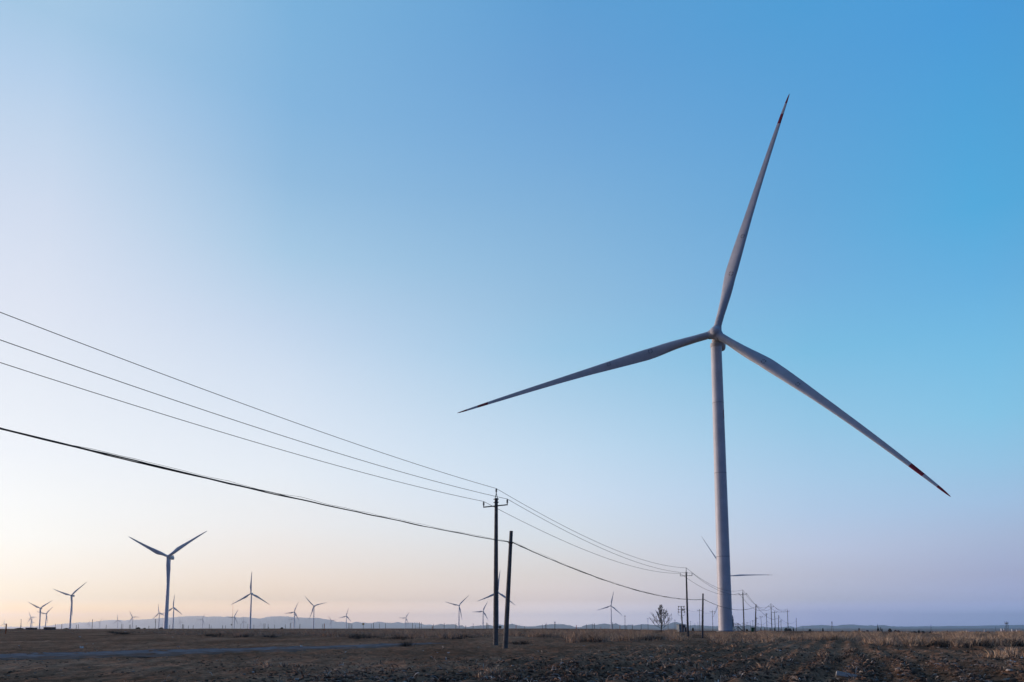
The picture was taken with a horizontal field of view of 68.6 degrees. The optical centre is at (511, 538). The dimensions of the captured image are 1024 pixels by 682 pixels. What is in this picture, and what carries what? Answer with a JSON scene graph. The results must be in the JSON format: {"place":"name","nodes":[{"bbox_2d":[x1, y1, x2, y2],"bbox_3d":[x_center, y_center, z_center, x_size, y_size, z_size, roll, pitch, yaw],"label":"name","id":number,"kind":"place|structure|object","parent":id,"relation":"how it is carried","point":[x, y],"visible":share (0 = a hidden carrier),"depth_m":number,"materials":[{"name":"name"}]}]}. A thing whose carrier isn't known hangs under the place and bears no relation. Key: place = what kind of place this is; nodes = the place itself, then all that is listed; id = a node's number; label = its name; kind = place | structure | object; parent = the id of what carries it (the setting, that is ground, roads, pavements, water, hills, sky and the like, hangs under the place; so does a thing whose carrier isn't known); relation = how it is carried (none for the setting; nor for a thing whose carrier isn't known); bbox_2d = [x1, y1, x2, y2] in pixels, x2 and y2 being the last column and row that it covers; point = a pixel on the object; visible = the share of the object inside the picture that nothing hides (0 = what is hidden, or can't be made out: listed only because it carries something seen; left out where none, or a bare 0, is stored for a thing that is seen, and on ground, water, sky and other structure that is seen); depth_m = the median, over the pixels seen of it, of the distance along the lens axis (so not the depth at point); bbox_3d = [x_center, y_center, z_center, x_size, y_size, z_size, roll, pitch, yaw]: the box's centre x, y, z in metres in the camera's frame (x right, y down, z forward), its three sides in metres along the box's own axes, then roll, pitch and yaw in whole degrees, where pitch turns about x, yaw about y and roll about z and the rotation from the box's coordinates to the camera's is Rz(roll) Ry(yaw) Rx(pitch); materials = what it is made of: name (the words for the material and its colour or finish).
{"place":"outdoors","nodes":[
{"label":"outdoors","id":0,"kind":"place"},
{"bbox_2d":[0,616,432,627],"bbox_3d":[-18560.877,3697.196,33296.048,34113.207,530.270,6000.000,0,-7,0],"label":"hills","id":1,"kind":"structure","parent":0,"point":[227,621],"depth_m":32368.38,"materials":[{"name":"grey"}]},
{"bbox_2d":[0,643,446,659],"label":"dirt track","id":2,"kind":"structure","parent":0,"point":[79,655],"depth_m":41.40,"materials":[{"name":"soil"}]},
{"bbox_2d":[0,628,1023,681],"bbox_3d":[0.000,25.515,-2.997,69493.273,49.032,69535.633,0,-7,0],"label":"ground","id":3,"kind":"structure","parent":0,"point":[89,639],"depth_m":36.93,"materials":[{"name":"soil"}]},
{"bbox_2d":[29,600,52,628],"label":"wind turbine","id":4,"kind":"object","parent":3,"relation":"on","point":[39,612],"visible":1,"depth_m":3207.04,"materials":[{"name":"white paint"}]},
{"bbox_2d":[44,627,55,629],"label":"block hut","id":5,"kind":"object","parent":3,"relation":"on","point":[49,628],"visible":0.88,"depth_m":356.07,"materials":[{"name":"brick"}]},
{"bbox_2d":[54,584,83,628],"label":"wind turbine","id":6,"kind":"object","parent":3,"relation":"on","point":[71,607],"visible":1,"depth_m":1897.92,"materials":[{"name":"white paint"}]},
{"bbox_2d":[154,605,162,627],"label":"wind turbine","id":7,"kind":"object","parent":3,"relation":"on","point":[159,615],"visible":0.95,"depth_m":4070.82,"materials":[{"name":"white paint"}]},
{"bbox_2d":[128,531,206,628],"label":"wind turbine","id":8,"kind":"object","parent":3,"relation":"on","point":[169,557],"visible":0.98,"depth_m":843.79,"materials":[{"name":"white paint"}]},
{"bbox_2d":[164,595,180,628],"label":"wind turbine","id":9,"kind":"object","parent":3,"relation":"on","point":[173,608],"visible":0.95,"depth_m":3121.34,"materials":[{"name":"white paint"}]},
{"bbox_2d":[231,573,267,628],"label":"wind turbine","id":10,"kind":"object","parent":3,"relation":"on","point":[246,596],"visible":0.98,"depth_m":1783.37,"materials":[{"name":"white paint"}]},
{"bbox_2d":[289,604,298,628],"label":"wind turbine","id":11,"kind":"object","parent":3,"relation":"on","point":[294,616],"visible":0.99,"depth_m":3850.37,"materials":[{"name":"white paint"}]},
{"bbox_2d":[307,599,326,628],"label":"wind turbine","id":12,"kind":"object","parent":3,"relation":"on","point":[313,611],"visible":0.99,"depth_m":2858.11,"materials":[{"name":"white paint"}]},
{"bbox_2d":[447,596,467,628],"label":"wind turbine","id":13,"kind":"object","parent":3,"relation":"on","point":[459,609],"visible":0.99,"depth_m":2791.21,"materials":[{"name":"white paint"}]},
{"bbox_2d":[476,603,487,628],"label":"wind turbine","id":14,"kind":"object","parent":3,"relation":"on","point":[483,616],"visible":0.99,"depth_m":3691.66,"materials":[{"name":"white paint"}]},
{"bbox_2d":[483,488,507,644],"bbox_3d":[-1.282,2.571,60.086,2.270,13.381,0.450,-3,-7,24],"label":"utility pole","id":15,"kind":"object","parent":3,"relation":"on","point":[495,615],"visible":0.91,"depth_m":59.95,"materials":[{"name":"concrete"}]},
{"bbox_2d":[0,312,775,607],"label":"power line wire","id":16,"kind":"object","parent":15,"relation":"attached to","point":[311,428],"visible":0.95,"depth_m":37.59,"materials":[{"name":"metal"}]},
{"bbox_2d":[0,362,783,611],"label":"power line wire","id":17,"kind":"object","parent":15,"relation":"attached to","point":[318,460],"visible":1,"depth_m":39.32,"materials":[{"name":"metal"}]},
{"bbox_2d":[1,340,789,611],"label":"power line wire","id":18,"kind":"object","parent":15,"relation":"attached to","point":[319,447],"visible":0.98,"depth_m":36.37,"materials":[{"name":"metal"}]},
{"bbox_2d":[479,573,514,628],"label":"wind turbine","id":19,"kind":"object","parent":3,"relation":"on","point":[491,595],"visible":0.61,"depth_m":1720.39,"materials":[{"name":"white paint"}]},
{"bbox_2d":[503,531,513,648],"bbox_3d":[-0.280,3.757,51.514,0.773,8.645,0.351,0,-7,0],"label":"cable pole","id":20,"kind":"object","parent":3,"relation":"on","point":[506,619],"visible":0.81,"depth_m":51.38,"materials":[{"name":"concrete"}]},
{"bbox_2d":[0,427,791,623],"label":"bundled cable","id":21,"kind":"object","parent":20,"relation":"attached to","point":[137,461],"visible":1,"depth_m":28.88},
{"bbox_2d":[0,628,1023,678],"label":"dry grass","id":22,"kind":"structure","parent":3,"relation":"on","point":[627,635],"depth_m":95.31,"materials":[{"name":"plant"}]},
{"bbox_2d":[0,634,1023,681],"bbox_3d":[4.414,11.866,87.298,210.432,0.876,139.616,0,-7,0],"label":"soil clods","id":23,"kind":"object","parent":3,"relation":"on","point":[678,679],"visible":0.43,"depth_m":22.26,"materials":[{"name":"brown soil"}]},
{"bbox_2d":[0,635,1023,681],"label":"crop residue","id":24,"kind":"object","parent":3,"relation":"on","point":[681,673],"visible":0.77,"depth_m":22.54,"materials":[{"name":"plant"}]},
{"bbox_2d":[107,630,1023,665],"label":"dark weeds","id":25,"kind":"object","parent":3,"relation":"on","point":[931,643],"visible":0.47,"depth_m":55.87,"materials":[{"name":"brown plant"}]},
{"bbox_2d":[599,592,617,628],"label":"wind turbine","id":26,"kind":"object","parent":3,"relation":"on","point":[611,610],"visible":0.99,"depth_m":2819.43,"materials":[{"name":"white paint"}]},
{"bbox_2d":[650,605,672,631],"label":"bare tree","id":27,"kind":"object","parent":3,"relation":"on","point":[660,609],"visible":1,"depth_m":188.80,"materials":[{"name":"brown plant"}]},
{"bbox_2d":[676,624,685,631],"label":"equipment kiosk","id":28,"kind":"object","parent":3,"relation":"on","point":[679,627],"visible":0.56,"depth_m":211.73,"materials":[{"name":"grey paint"}]},
{"bbox_2d":[678,606,684,631],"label":"switch pole","id":29,"kind":"object","parent":3,"relation":"on","point":[681,609],"visible":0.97,"depth_m":196.80,"materials":[{"name":"concrete"}]},
{"bbox_2d":[680,570,691,636],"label":"utility pole","id":30,"kind":"object","parent":3,"relation":"on","point":[686,572],"visible":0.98,"depth_m":134.38,"materials":[{"name":"metal"}]},
{"bbox_2d":[701,593,703,637],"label":"cable pole","id":31,"kind":"object","parent":3,"relation":"on","point":[702,629],"visible":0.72,"depth_m":121.22,"materials":[{"name":"metal"}]},
{"bbox_2d":[458,94,950,631],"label":"wind turbine","id":32,"kind":"object","parent":3,"relation":"on","point":[718,338],"visible":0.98,"depth_m":228.82,"materials":[{"name":"white paint"}]},
{"bbox_2d":[703,539,749,616],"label":"wind turbine","id":33,"kind":"object","parent":3,"relation":"on","point":[731,575],"visible":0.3,"depth_m":1290.83,"materials":[{"name":"white paint"}]},
{"bbox_2d":[742,592,746,630],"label":"utility pole","id":34,"kind":"object","parent":3,"relation":"on","point":[743,613],"visible":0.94,"depth_m":216.73,"materials":[{"name":"metal"}]},
{"bbox_2d":[754,604,755,631],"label":"cable pole","id":35,"kind":"object","parent":3,"relation":"on","point":[755,618],"visible":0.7,"depth_m":187.80,"materials":[{"name":"metal"}]},
{"bbox_2d":[836,671,858,677],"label":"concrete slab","id":36,"kind":"structure","parent":3,"relation":"on","point":[841,674],"depth_m":19.30,"materials":[{"name":"grey concrete"}]},
{"bbox_2d":[0,0,1023,627],"label":"sky","id":37,"kind":"structure","parent":0,"point":[372,224],"materials":[{"name":"blue"}]},
{"bbox_2d":[415,622,793,627],"bbox_3d":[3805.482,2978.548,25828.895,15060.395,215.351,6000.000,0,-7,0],"label":"hills","id":38,"kind":"structure","parent":0,"point":[670,625],"depth_m":25026.33,"materials":[{"name":"grey"}]},
{"bbox_2d":[797,624,985,627],"bbox_3d":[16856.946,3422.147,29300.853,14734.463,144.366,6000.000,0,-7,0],"label":"hills","id":39,"kind":"structure","parent":0,"point":[848,626],"depth_m":28524.10,"materials":[{"name":"grey"}]},
{"bbox_2d":[908,625,1023,627],"bbox_3d":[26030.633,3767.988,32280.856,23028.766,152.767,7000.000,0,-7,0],"label":"hills","id":40,"kind":"structure","parent":0,"point":[1004,626],"depth_m":31560.62,"materials":[{"name":"grey"}]}
]}

